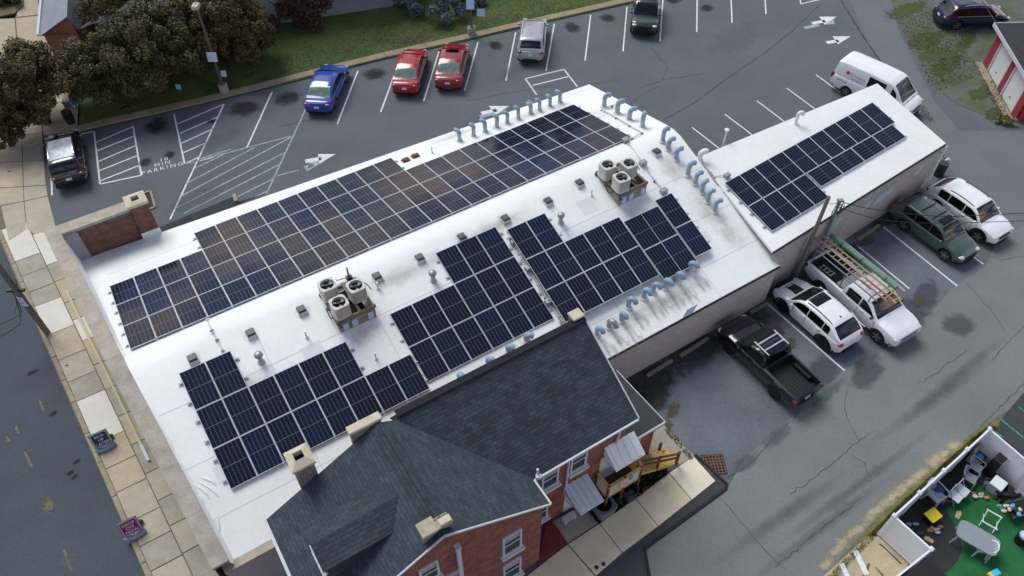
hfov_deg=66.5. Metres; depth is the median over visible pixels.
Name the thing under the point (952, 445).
sand drift
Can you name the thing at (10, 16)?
terrain
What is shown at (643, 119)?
bent vent pipe
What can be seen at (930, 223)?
overhead cable
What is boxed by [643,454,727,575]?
asphalt berm
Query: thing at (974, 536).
patio table
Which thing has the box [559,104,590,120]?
solar panel
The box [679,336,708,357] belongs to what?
wheel stop
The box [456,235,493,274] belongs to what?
solar panel
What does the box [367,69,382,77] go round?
oil stain
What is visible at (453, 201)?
solar panel
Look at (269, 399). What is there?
solar panel
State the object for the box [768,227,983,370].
lot markings
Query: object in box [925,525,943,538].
leaf heap
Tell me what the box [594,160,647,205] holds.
condenser rack
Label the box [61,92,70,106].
park bench
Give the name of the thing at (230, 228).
solar panel
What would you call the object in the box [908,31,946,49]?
moss patch
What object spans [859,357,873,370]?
asphalt scuff
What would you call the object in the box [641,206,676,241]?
solar panel
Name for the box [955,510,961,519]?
wooden plank
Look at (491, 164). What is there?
solar panel
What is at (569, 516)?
white bench
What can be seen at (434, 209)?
solar panel
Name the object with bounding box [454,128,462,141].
bent vent pipe
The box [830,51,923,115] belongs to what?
passenger van
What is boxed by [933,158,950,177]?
barrel
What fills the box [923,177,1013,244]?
suv
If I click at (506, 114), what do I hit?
bent vent pipe
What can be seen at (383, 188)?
solar panel
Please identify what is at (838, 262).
extension ladder
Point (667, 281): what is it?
bent vent pipe
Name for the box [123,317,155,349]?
solar panel
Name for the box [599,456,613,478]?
door
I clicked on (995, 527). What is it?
folding table base
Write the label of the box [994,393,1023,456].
lot
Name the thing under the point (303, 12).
shrub
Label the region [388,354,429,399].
solar panel
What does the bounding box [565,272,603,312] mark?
solar panel
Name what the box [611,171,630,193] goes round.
condenser
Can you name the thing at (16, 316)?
overhead cable
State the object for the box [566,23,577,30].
oil stain
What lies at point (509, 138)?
solar panel
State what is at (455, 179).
solar panel
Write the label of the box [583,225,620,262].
solar panel
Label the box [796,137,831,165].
solar panel
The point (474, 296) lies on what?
solar panel
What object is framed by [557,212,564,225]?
turret vent
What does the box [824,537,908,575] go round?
concrete pad
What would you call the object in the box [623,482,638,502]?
round bin
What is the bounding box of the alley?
[646,226,1023,575]
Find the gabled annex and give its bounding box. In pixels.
[36,0,97,56]
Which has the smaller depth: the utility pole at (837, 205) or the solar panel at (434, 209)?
the solar panel at (434, 209)
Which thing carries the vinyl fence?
on the parking lot at (711, 50)
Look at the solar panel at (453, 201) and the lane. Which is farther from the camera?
the lane
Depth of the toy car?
30.35 m
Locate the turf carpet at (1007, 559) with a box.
[946,480,1023,575]
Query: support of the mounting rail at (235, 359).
attached to the white roof building at (734, 275)
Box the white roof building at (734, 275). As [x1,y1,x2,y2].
[44,83,947,575]
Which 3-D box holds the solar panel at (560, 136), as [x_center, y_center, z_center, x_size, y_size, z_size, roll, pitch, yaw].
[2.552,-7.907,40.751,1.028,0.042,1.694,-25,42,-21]
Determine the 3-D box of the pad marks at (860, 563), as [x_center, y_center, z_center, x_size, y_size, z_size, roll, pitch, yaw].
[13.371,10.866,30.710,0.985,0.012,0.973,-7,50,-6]
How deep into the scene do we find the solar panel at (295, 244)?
35.59 m
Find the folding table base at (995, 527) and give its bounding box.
[979,509,1002,532]
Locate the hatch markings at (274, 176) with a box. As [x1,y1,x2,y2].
[175,110,305,213]
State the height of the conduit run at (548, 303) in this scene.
1.619 m
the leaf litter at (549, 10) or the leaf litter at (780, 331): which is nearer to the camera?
the leaf litter at (780, 331)
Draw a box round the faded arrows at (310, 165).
[304,19,834,171]
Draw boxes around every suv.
[42,129,89,188]
[517,18,548,62]
[630,0,661,35]
[773,278,863,353]
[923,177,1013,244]
[932,0,1009,29]
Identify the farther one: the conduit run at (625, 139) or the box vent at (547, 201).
the conduit run at (625, 139)
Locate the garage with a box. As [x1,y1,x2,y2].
[975,22,1023,120]
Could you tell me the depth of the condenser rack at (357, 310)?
32.55 m
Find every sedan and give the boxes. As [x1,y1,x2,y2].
[303,64,349,114]
[391,49,427,95]
[434,43,469,90]
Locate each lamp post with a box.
[191,2,228,93]
[466,0,475,35]
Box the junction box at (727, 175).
[712,172,730,178]
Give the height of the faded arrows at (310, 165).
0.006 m
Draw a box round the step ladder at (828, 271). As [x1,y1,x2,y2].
[818,264,835,276]
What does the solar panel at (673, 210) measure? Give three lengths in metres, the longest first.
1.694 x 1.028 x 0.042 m
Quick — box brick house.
[264,308,664,575]
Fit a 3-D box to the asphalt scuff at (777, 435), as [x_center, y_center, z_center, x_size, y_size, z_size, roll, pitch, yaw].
[11.715,6.580,34.549,2.400,0.001,1.000,-31,56,-24]
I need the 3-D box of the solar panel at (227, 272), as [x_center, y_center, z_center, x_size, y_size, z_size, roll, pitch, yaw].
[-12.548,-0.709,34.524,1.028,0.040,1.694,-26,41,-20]
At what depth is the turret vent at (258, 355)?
31.03 m
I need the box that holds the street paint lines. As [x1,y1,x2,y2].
[6,400,69,567]
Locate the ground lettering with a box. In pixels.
[142,162,182,174]
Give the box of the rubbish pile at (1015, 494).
[993,490,1020,509]
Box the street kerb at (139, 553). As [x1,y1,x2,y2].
[0,229,151,575]
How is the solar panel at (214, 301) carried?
on the mounting rail
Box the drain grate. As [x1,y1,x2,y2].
[701,454,727,474]
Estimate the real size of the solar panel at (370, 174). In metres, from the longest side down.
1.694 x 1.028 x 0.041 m
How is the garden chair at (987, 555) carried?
on the turf carpet at (1007, 559)
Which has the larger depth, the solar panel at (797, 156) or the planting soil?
the solar panel at (797, 156)
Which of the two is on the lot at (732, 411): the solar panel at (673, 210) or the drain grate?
the drain grate
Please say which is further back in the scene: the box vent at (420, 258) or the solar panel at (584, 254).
the solar panel at (584, 254)
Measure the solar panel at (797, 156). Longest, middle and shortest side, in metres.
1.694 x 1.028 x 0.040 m
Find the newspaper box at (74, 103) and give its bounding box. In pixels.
[68,94,77,106]
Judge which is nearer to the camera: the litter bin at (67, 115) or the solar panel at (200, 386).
the solar panel at (200, 386)
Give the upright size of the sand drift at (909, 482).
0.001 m
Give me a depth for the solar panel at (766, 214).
38.19 m
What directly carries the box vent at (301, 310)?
on the white roof building at (734, 275)
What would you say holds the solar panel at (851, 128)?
on the mounting rail
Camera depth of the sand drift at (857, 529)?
31.71 m
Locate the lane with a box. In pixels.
[851,0,1023,228]
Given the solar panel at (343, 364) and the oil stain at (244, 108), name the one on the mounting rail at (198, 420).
the solar panel at (343, 364)
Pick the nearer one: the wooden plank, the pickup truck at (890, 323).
the wooden plank
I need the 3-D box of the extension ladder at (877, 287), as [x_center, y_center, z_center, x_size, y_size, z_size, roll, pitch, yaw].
[17.367,0.048,37.258,0.335,0.080,1.550,-25,54,-20]
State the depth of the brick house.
26.92 m
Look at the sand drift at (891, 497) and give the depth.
32.65 m
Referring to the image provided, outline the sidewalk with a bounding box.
[0,0,224,575]
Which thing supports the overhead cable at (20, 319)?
attached to the utility pole at (23, 300)
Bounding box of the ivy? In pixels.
[588,453,667,523]
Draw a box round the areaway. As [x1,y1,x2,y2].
[160,194,263,231]
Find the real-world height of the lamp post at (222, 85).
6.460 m
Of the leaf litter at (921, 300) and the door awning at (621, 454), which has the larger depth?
the leaf litter at (921, 300)
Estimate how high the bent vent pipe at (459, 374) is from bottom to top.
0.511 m
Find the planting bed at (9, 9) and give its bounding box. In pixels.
[0,0,23,16]
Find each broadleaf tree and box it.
[0,35,89,126]
[0,99,29,149]
[53,25,142,106]
[74,0,157,42]
[95,0,207,93]
[166,0,268,63]
[216,3,276,66]
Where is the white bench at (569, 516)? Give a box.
[561,510,576,524]
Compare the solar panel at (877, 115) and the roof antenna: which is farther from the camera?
the solar panel at (877, 115)
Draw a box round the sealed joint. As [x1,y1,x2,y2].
[667,6,817,117]
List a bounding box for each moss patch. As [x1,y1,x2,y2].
[884,0,925,18]
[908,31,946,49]
[919,46,947,61]
[931,50,963,76]
[957,29,975,52]
[968,86,990,99]
[985,108,1001,119]
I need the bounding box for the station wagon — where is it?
[889,195,979,264]
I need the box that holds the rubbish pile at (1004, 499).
[995,494,1016,502]
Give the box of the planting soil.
[594,471,667,523]
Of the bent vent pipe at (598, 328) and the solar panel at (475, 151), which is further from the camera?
the solar panel at (475, 151)
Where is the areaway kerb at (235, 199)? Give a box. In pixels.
[232,193,237,202]
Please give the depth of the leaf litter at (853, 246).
42.17 m
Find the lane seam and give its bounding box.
[841,0,944,159]
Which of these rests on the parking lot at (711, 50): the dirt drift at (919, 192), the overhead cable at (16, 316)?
the dirt drift at (919, 192)
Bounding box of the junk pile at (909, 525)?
[906,522,923,535]
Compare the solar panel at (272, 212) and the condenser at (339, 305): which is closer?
the condenser at (339, 305)
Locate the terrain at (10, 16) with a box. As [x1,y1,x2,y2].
[0,6,614,168]
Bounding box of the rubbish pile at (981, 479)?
[974,471,990,487]
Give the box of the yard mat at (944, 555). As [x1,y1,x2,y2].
[876,452,1022,573]
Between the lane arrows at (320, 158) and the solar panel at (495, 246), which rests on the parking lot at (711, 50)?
the lane arrows at (320, 158)
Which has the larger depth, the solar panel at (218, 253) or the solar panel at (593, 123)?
the solar panel at (593, 123)
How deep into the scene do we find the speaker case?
32.71 m
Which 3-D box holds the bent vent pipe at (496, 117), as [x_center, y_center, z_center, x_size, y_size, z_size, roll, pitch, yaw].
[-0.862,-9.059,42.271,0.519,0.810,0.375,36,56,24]
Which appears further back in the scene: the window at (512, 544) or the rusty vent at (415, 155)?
the rusty vent at (415, 155)
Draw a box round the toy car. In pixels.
[986,568,1000,575]
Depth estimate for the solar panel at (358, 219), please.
36.68 m
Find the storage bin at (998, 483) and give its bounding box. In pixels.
[985,475,1007,494]
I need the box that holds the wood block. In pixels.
[923,536,933,543]
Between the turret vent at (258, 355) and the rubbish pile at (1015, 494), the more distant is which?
the rubbish pile at (1015, 494)
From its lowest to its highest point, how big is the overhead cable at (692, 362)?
1.117 m
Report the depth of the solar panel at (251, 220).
37.62 m
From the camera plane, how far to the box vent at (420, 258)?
34.41 m
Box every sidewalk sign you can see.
[87,428,115,452]
[116,515,145,541]
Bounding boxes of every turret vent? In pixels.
[254,351,264,365]
[428,269,436,283]
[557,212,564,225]
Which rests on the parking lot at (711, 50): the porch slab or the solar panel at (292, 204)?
the porch slab
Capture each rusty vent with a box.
[401,157,410,162]
[410,153,420,158]
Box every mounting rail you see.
[178,357,238,385]
[195,347,354,423]
[204,365,363,443]
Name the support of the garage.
on the rough yard at (976, 51)
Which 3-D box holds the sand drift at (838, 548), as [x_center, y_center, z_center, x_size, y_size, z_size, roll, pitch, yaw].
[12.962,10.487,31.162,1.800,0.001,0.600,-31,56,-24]
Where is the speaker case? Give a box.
[982,452,1008,476]
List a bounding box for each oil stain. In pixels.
[140,159,149,164]
[145,117,165,131]
[165,152,172,156]
[231,102,255,115]
[278,93,296,102]
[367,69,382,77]
[491,42,500,48]
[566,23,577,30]
[601,15,612,20]
[702,5,710,10]
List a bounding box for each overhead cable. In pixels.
[0,292,20,336]
[0,292,21,324]
[626,349,759,379]
[842,208,1023,223]
[844,202,1022,216]
[982,0,1023,54]
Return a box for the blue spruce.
[392,0,487,24]
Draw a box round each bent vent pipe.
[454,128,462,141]
[455,371,464,378]
[468,122,476,136]
[479,118,488,132]
[484,356,495,363]
[492,113,499,128]
[502,110,509,124]
[504,343,515,353]
[513,105,520,119]
[522,332,534,343]
[526,102,533,114]
[534,98,542,111]
[545,94,552,107]
[555,89,562,103]
[594,325,605,337]
[600,92,611,107]
[605,318,618,330]
[613,98,624,114]
[618,311,628,323]
[624,296,638,309]
[625,106,636,120]
[638,110,646,127]
[640,287,653,300]
[651,282,662,294]
[659,126,670,142]
[662,277,673,290]
[665,136,675,151]
[673,146,683,161]
[673,271,686,283]
[684,160,696,177]
[686,260,700,273]
[691,170,703,185]
[699,178,708,194]
[704,188,715,203]
[711,198,722,213]
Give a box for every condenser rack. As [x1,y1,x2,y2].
[318,277,375,332]
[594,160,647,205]
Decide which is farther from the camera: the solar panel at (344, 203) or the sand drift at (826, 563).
the solar panel at (344, 203)
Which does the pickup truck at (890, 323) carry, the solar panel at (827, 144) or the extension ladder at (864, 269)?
the extension ladder at (864, 269)
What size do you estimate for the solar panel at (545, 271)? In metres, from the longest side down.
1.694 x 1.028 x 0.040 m
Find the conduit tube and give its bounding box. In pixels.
[829,233,898,289]
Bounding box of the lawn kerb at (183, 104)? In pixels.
[77,0,632,131]
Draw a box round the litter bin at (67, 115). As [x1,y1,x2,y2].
[61,108,74,124]
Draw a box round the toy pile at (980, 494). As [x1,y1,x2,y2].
[972,492,989,499]
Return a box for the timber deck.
[594,442,680,507]
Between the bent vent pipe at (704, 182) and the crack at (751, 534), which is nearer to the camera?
the crack at (751, 534)
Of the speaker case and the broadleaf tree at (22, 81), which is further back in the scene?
the broadleaf tree at (22, 81)
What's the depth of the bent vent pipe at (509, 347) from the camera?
32.94 m
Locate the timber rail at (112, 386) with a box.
[65,290,149,461]
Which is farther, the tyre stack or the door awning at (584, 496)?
the tyre stack
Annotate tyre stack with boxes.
[995,483,1012,496]
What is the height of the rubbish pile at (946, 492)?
0.151 m
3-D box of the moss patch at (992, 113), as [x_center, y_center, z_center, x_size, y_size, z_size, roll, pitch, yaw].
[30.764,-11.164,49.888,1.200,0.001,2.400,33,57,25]
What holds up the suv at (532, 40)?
on the parking lot at (711, 50)
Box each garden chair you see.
[920,477,949,507]
[960,464,980,490]
[969,454,985,475]
[969,540,999,559]
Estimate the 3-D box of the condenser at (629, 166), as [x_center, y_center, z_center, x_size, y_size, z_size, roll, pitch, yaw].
[5.609,-5.762,37.609,0.710,0.712,0.712,-28,55,-22]
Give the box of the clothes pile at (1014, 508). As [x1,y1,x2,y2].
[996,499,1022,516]
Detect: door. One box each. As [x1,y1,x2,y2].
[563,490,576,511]
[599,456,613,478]
[989,45,1011,85]
[1002,68,1023,110]
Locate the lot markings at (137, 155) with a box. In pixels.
[44,0,840,218]
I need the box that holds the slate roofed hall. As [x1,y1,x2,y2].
[80,0,198,86]
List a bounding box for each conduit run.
[205,318,224,351]
[506,231,562,324]
[603,110,643,143]
[627,143,667,194]
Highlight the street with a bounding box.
[0,243,144,575]
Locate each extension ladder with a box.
[814,237,872,289]
[816,234,901,303]
[861,277,890,300]
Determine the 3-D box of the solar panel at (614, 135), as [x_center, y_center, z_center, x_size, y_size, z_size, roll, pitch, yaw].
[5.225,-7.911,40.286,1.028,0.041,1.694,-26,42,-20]
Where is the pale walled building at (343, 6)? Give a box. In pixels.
[247,0,393,22]
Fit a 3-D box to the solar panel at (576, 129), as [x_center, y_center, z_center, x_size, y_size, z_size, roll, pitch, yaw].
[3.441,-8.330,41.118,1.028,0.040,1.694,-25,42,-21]
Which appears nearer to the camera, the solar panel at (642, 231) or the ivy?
the ivy
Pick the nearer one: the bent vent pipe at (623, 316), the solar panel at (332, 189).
the bent vent pipe at (623, 316)
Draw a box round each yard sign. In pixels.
[220,70,226,82]
[477,9,484,25]
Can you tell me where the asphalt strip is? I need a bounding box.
[597,456,724,575]
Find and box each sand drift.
[820,559,831,569]
[830,542,843,555]
[838,535,849,545]
[848,524,866,537]
[865,514,873,521]
[868,506,880,516]
[877,500,892,510]
[883,492,900,503]
[894,484,906,494]
[905,479,914,485]
[911,469,927,482]
[926,452,944,467]
[941,450,949,458]
[948,442,960,450]
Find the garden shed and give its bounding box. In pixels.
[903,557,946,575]
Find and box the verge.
[830,415,1001,569]
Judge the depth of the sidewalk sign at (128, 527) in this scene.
31.24 m
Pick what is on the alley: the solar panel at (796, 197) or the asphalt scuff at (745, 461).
the asphalt scuff at (745, 461)
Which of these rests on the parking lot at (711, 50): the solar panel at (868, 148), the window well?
the window well
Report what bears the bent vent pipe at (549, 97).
on the white roof building at (734, 275)
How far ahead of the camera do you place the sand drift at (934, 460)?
33.78 m
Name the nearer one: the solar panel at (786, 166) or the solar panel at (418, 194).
the solar panel at (418, 194)
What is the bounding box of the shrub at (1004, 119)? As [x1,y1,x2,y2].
[994,114,1017,124]
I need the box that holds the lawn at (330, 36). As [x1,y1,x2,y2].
[79,0,631,131]
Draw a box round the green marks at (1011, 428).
[995,421,1023,437]
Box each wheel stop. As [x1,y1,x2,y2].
[646,358,672,376]
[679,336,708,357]
[749,301,768,313]
[856,224,879,240]
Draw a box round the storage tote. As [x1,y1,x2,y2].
[922,507,942,525]
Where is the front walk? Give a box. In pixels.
[528,425,714,575]
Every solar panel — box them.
[110,277,139,305]
[116,296,147,325]
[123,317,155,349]
[134,268,163,295]
[141,286,172,315]
[149,307,181,337]
[157,259,187,285]
[165,277,196,305]
[174,296,206,327]
[179,362,220,410]
[180,250,210,275]
[189,267,220,294]
[194,225,223,249]
[196,399,238,448]
[198,286,231,316]
[203,241,233,266]
[205,351,246,397]
[212,259,244,285]
[213,437,256,488]
[215,217,245,240]
[222,277,256,305]
[222,387,264,435]
[225,233,255,257]
[235,249,267,276]
[237,209,266,231]
[240,424,283,475]
[246,225,277,248]
[246,267,279,295]
[248,375,290,422]
[257,202,287,223]
[257,241,289,266]
[266,412,305,461]
[268,216,299,239]
[269,258,302,285]
[274,364,315,410]
[277,194,307,215]
[279,232,311,256]
[289,208,320,231]
[291,249,325,275]
[292,400,334,448]
[297,186,327,207]
[298,353,339,398]
[300,224,333,247]
[309,200,340,222]
[313,240,347,266]
[317,179,347,199]
[317,388,357,436]
[321,215,354,239]
[323,341,363,386]
[329,193,360,214]
[335,231,368,256]
[336,172,366,192]
[341,376,382,420]
[342,207,375,230]
[349,185,380,206]
[355,165,385,184]
[356,223,390,247]
[362,199,394,221]
[365,365,406,411]
[368,178,400,198]
[373,158,403,177]
[376,214,411,238]
[382,192,415,213]
[387,170,418,190]
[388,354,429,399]
[389,304,429,347]
[397,206,431,229]
[401,184,434,205]
[405,163,437,182]
[409,338,448,381]
[412,294,451,336]
[417,198,451,221]
[420,176,453,197]
[424,157,455,175]
[431,327,470,370]
[433,285,472,325]
[435,244,473,283]
[436,190,471,212]
[439,169,472,189]
[442,149,473,168]
[453,317,492,359]
[454,275,492,315]
[455,182,490,204]
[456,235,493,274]
[458,162,490,181]
[459,142,491,161]
[474,175,509,196]
[474,307,513,348]
[475,155,508,174]
[475,266,513,305]
[476,136,508,154]
[476,227,513,264]
[492,167,527,188]
[493,148,526,166]
[494,129,525,146]
[494,297,533,338]
[495,256,533,295]
[507,221,544,259]
[510,123,542,140]
[510,141,543,159]
[510,160,545,180]
[515,287,553,327]
[526,213,563,250]
[526,251,563,290]
[527,117,559,133]
[527,134,561,152]
[528,153,563,172]
[542,110,574,126]
[544,128,577,144]
[545,242,583,280]
[546,146,580,165]
[546,282,584,322]
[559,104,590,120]
[560,121,593,138]
[562,139,597,158]
[564,234,601,271]
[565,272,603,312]
[577,114,610,131]
[579,132,614,151]
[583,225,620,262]
[584,263,622,302]
[596,126,630,143]
[601,217,638,253]
[603,255,640,292]
[621,246,658,283]
[624,214,660,250]
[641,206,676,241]
[644,243,680,278]
[655,193,690,228]
[661,234,696,270]
[675,221,711,256]
[725,175,761,206]
[740,167,776,197]
[748,198,785,231]
[754,159,790,189]
[763,191,800,222]
[768,152,804,181]
[777,182,814,213]
[782,144,817,173]
[792,174,826,204]
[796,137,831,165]
[807,161,842,186]
[810,130,844,157]
[822,123,857,150]
[829,148,864,173]
[835,116,870,142]
[848,109,882,135]
[851,136,884,160]
[861,102,894,128]
[872,125,905,148]
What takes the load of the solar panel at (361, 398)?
on the mounting rail
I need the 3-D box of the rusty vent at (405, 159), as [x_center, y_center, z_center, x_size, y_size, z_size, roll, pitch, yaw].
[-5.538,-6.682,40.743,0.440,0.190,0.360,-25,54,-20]
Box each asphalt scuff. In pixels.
[738,454,753,468]
[771,430,783,441]
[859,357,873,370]
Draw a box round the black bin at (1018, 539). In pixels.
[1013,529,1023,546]
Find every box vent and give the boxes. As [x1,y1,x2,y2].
[186,353,199,366]
[245,328,257,340]
[295,304,307,316]
[371,271,383,283]
[414,253,425,264]
[456,232,467,241]
[500,214,510,224]
[542,197,553,206]
[574,178,584,188]
[651,147,661,157]
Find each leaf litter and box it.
[120,98,139,109]
[207,86,215,94]
[256,75,265,82]
[341,45,354,53]
[398,36,412,42]
[415,30,425,39]
[542,6,553,15]
[664,420,672,428]
[667,403,679,417]
[775,327,784,336]
[788,337,796,348]
[842,243,858,251]
[856,361,865,368]
[860,237,873,245]
[913,296,925,306]
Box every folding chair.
[945,483,963,507]
[955,478,969,501]
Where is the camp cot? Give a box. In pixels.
[1002,498,1023,520]
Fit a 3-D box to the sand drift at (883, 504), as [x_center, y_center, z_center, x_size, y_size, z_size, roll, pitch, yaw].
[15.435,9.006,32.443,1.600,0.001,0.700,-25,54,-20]
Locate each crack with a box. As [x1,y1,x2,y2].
[725,503,784,568]
[728,393,821,476]
[776,499,858,566]
[790,430,872,493]
[981,383,1023,426]
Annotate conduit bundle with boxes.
[837,236,905,291]
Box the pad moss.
[879,543,901,563]
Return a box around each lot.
[43,0,1023,575]
[653,211,984,477]
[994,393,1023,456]
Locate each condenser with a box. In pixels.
[317,277,338,302]
[328,294,351,320]
[345,278,367,303]
[597,159,616,180]
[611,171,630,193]
[619,157,637,177]
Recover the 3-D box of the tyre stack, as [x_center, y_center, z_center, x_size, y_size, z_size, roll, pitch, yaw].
[20.449,8.463,32.611,0.720,0.500,0.720,0,49,0]
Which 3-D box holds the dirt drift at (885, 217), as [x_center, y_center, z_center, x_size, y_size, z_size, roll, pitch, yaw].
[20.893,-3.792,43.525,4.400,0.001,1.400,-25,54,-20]
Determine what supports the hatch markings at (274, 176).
on the parking lot at (711, 50)
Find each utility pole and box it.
[0,264,50,334]
[793,195,830,278]
[815,198,844,256]
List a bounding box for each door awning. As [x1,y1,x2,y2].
[563,473,603,515]
[604,431,644,471]
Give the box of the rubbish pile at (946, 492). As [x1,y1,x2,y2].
[943,486,955,497]
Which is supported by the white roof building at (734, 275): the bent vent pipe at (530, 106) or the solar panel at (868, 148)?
the bent vent pipe at (530, 106)
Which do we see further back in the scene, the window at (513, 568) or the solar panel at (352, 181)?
the solar panel at (352, 181)
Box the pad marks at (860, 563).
[839,550,868,575]
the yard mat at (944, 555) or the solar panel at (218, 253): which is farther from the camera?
the solar panel at (218, 253)
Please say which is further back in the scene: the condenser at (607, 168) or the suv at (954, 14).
the suv at (954, 14)
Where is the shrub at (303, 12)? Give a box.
[266,0,333,32]
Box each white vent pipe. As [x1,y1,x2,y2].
[697,148,708,162]
[722,128,728,146]
[793,110,804,124]
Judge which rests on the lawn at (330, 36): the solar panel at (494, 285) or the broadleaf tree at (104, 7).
the broadleaf tree at (104, 7)
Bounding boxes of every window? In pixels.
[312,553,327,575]
[418,559,443,575]
[447,569,458,575]
[500,527,524,561]
[503,555,524,575]
[541,468,561,493]
[541,507,550,523]
[568,451,589,478]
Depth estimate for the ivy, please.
32.91 m
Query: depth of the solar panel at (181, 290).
33.76 m
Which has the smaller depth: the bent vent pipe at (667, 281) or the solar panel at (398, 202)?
the bent vent pipe at (667, 281)
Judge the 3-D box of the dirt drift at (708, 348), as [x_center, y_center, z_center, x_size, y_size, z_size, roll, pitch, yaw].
[8.909,2.991,37.658,6.000,0.001,2.600,-25,54,-20]
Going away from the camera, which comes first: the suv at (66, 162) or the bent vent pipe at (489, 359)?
the bent vent pipe at (489, 359)
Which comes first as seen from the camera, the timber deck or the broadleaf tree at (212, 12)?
the timber deck
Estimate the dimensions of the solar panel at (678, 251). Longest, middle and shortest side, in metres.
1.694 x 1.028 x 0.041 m
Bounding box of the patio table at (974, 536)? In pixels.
[949,520,999,562]
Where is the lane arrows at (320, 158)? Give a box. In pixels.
[305,17,849,162]
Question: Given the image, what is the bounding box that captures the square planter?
[591,493,616,520]
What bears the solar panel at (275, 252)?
on the mounting rail
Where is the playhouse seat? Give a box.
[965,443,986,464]
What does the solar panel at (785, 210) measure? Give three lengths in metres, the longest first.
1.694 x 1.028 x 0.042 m
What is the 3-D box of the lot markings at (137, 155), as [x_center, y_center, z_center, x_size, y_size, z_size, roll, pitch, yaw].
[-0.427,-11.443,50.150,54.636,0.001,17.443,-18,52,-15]
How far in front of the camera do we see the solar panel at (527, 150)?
39.99 m
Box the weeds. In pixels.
[637,10,1007,459]
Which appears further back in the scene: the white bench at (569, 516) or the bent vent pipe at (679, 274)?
the bent vent pipe at (679, 274)
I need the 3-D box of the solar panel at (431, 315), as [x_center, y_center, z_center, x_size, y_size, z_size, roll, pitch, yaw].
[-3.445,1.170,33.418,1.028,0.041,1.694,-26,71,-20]
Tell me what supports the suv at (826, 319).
on the lot at (732, 411)
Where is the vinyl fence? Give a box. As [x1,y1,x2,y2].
[877,426,1023,575]
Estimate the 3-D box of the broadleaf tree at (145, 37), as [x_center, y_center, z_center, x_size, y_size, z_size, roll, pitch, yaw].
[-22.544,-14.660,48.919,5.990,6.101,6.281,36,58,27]
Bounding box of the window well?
[144,190,155,209]
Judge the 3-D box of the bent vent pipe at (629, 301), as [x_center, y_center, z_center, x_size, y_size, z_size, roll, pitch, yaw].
[5.345,0.657,34.905,0.643,0.744,0.387,25,53,22]
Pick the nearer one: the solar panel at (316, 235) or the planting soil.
the planting soil
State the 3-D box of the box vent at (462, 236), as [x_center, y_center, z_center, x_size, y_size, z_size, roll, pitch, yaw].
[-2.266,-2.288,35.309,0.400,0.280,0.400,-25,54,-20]
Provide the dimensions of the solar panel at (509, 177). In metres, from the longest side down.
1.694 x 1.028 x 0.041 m
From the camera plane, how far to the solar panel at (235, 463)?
29.45 m
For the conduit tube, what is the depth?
38.32 m
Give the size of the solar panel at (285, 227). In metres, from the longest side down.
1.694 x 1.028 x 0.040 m
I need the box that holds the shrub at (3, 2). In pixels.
[0,0,20,6]
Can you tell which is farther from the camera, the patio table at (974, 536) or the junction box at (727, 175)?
the junction box at (727, 175)
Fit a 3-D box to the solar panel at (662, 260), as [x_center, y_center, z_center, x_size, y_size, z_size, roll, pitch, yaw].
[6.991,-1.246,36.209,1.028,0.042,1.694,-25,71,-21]
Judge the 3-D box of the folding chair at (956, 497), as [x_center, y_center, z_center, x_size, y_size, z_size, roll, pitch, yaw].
[18.291,8.584,32.230,0.465,0.859,0.546,-32,56,-25]
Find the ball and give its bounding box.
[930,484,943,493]
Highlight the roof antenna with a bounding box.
[335,267,352,280]
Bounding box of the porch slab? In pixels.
[537,520,566,566]
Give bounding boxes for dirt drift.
[627,364,672,395]
[639,392,649,401]
[648,392,666,408]
[670,334,721,365]
[730,308,768,322]
[767,280,788,296]
[839,247,858,257]
[873,213,895,226]
[914,189,924,194]
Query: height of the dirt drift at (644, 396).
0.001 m
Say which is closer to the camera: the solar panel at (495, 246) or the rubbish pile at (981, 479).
the rubbish pile at (981, 479)
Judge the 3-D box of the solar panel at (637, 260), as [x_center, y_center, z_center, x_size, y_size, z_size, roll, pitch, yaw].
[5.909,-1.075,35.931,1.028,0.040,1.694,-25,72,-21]
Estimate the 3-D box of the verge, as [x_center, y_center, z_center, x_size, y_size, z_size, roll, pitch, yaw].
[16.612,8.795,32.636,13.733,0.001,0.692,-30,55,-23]
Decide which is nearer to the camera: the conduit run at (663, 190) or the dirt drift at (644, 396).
the dirt drift at (644, 396)
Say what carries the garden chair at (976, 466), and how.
on the yard mat at (944, 555)
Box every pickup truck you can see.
[717,314,823,406]
[804,241,921,346]
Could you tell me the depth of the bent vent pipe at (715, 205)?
37.90 m
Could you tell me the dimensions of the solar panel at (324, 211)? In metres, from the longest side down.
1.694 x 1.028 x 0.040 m
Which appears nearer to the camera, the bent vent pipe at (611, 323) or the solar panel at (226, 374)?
the solar panel at (226, 374)
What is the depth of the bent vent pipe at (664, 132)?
39.27 m
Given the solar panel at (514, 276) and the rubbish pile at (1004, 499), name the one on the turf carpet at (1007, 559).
the rubbish pile at (1004, 499)
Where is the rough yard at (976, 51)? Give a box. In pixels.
[891,0,1023,123]

